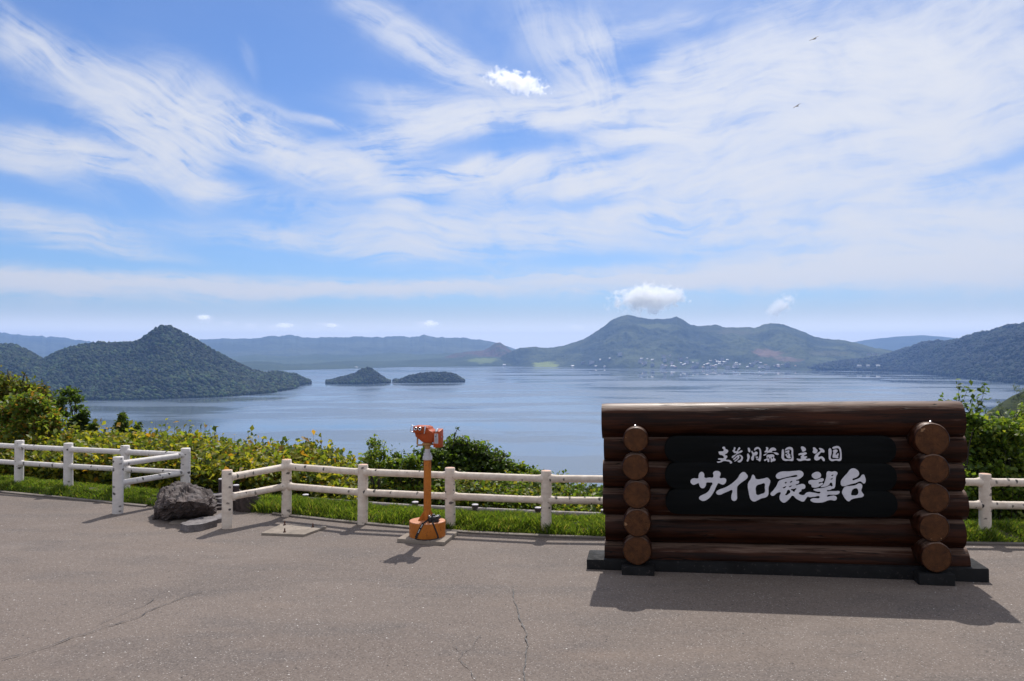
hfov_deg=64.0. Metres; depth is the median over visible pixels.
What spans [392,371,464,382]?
forest
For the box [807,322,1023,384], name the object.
forest
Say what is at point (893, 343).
mountain
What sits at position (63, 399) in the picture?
sapling
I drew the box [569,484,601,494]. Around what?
bush
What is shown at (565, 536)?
kerb
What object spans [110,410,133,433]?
conifer
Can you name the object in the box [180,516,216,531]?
stone
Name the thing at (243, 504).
stone
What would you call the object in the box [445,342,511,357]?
lava dome
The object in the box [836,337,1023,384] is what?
wooded ridge
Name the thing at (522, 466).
bush
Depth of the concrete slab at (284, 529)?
10.30 m
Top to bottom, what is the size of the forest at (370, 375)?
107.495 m
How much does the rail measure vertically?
0.716 m
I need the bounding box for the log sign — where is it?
[587,401,988,585]
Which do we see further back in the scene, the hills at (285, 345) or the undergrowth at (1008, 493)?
the hills at (285, 345)
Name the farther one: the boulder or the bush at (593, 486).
the bush at (593, 486)
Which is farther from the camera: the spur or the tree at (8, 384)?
the spur
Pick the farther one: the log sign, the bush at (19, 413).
the bush at (19, 413)
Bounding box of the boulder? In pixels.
[152,481,216,520]
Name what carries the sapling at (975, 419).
on the hillside
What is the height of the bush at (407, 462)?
1.460 m
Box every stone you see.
[169,519,187,523]
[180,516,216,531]
[213,493,221,497]
[215,513,221,522]
[235,495,257,511]
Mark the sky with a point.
(515, 174)
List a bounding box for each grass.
[0,474,159,505]
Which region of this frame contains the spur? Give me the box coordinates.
[983,392,1023,421]
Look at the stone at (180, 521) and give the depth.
10.92 m
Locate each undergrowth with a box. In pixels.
[0,417,380,500]
[338,457,602,515]
[963,441,1023,522]
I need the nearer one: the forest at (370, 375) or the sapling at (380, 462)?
the sapling at (380, 462)
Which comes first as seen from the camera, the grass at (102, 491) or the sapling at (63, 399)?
the grass at (102, 491)
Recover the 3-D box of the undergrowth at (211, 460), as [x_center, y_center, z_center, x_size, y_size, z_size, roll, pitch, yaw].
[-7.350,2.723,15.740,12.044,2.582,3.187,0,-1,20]
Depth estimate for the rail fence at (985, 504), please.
10.51 m
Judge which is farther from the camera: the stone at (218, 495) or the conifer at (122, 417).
the conifer at (122, 417)
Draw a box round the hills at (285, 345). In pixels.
[0,332,514,357]
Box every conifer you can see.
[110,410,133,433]
[131,422,146,438]
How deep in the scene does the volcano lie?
9755.67 m
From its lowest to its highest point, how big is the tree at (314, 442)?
3.524 m
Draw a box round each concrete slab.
[261,521,325,536]
[397,530,457,545]
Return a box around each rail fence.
[0,440,190,513]
[222,459,1023,532]
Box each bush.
[0,387,76,439]
[65,409,98,435]
[382,443,437,484]
[384,427,519,483]
[493,461,588,493]
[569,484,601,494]
[965,402,1023,486]
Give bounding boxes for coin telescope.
[409,425,444,539]
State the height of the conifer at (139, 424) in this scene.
2.905 m
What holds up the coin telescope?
on the concrete slab at (449, 536)
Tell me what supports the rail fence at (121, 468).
on the hillside
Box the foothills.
[229,352,453,363]
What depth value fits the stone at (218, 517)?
10.98 m
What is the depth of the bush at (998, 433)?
11.07 m
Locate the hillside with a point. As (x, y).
(1006, 533)
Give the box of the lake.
[61,366,1023,487]
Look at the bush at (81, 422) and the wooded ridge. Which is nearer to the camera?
the bush at (81, 422)
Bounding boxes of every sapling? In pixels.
[51,385,90,428]
[353,434,395,499]
[938,379,990,469]
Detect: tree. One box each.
[0,365,58,425]
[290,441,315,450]
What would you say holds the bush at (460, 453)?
on the hillside
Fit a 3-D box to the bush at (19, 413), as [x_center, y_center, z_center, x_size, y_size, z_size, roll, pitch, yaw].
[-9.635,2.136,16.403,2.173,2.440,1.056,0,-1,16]
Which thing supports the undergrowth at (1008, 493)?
on the hillside
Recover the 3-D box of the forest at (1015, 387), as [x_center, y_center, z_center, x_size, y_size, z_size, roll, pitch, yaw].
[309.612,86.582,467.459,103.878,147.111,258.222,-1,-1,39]
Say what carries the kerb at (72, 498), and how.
on the asphalt
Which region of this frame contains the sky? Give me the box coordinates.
[0,0,1023,348]
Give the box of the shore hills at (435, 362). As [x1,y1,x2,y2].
[240,357,502,370]
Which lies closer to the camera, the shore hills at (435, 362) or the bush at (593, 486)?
the bush at (593, 486)
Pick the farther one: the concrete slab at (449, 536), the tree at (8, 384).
the tree at (8, 384)
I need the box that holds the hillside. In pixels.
[2,482,1022,541]
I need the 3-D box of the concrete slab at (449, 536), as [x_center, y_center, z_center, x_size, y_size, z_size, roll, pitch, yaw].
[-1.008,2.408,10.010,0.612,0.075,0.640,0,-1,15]
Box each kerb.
[0,490,147,506]
[272,512,1023,545]
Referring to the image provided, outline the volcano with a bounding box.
[500,315,891,369]
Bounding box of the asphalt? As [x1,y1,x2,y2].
[0,493,1023,680]
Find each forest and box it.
[0,324,311,400]
[325,366,390,383]
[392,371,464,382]
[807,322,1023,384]
[983,384,1023,419]
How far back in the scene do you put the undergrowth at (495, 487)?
12.40 m
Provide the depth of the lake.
3179.88 m
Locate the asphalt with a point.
(92, 591)

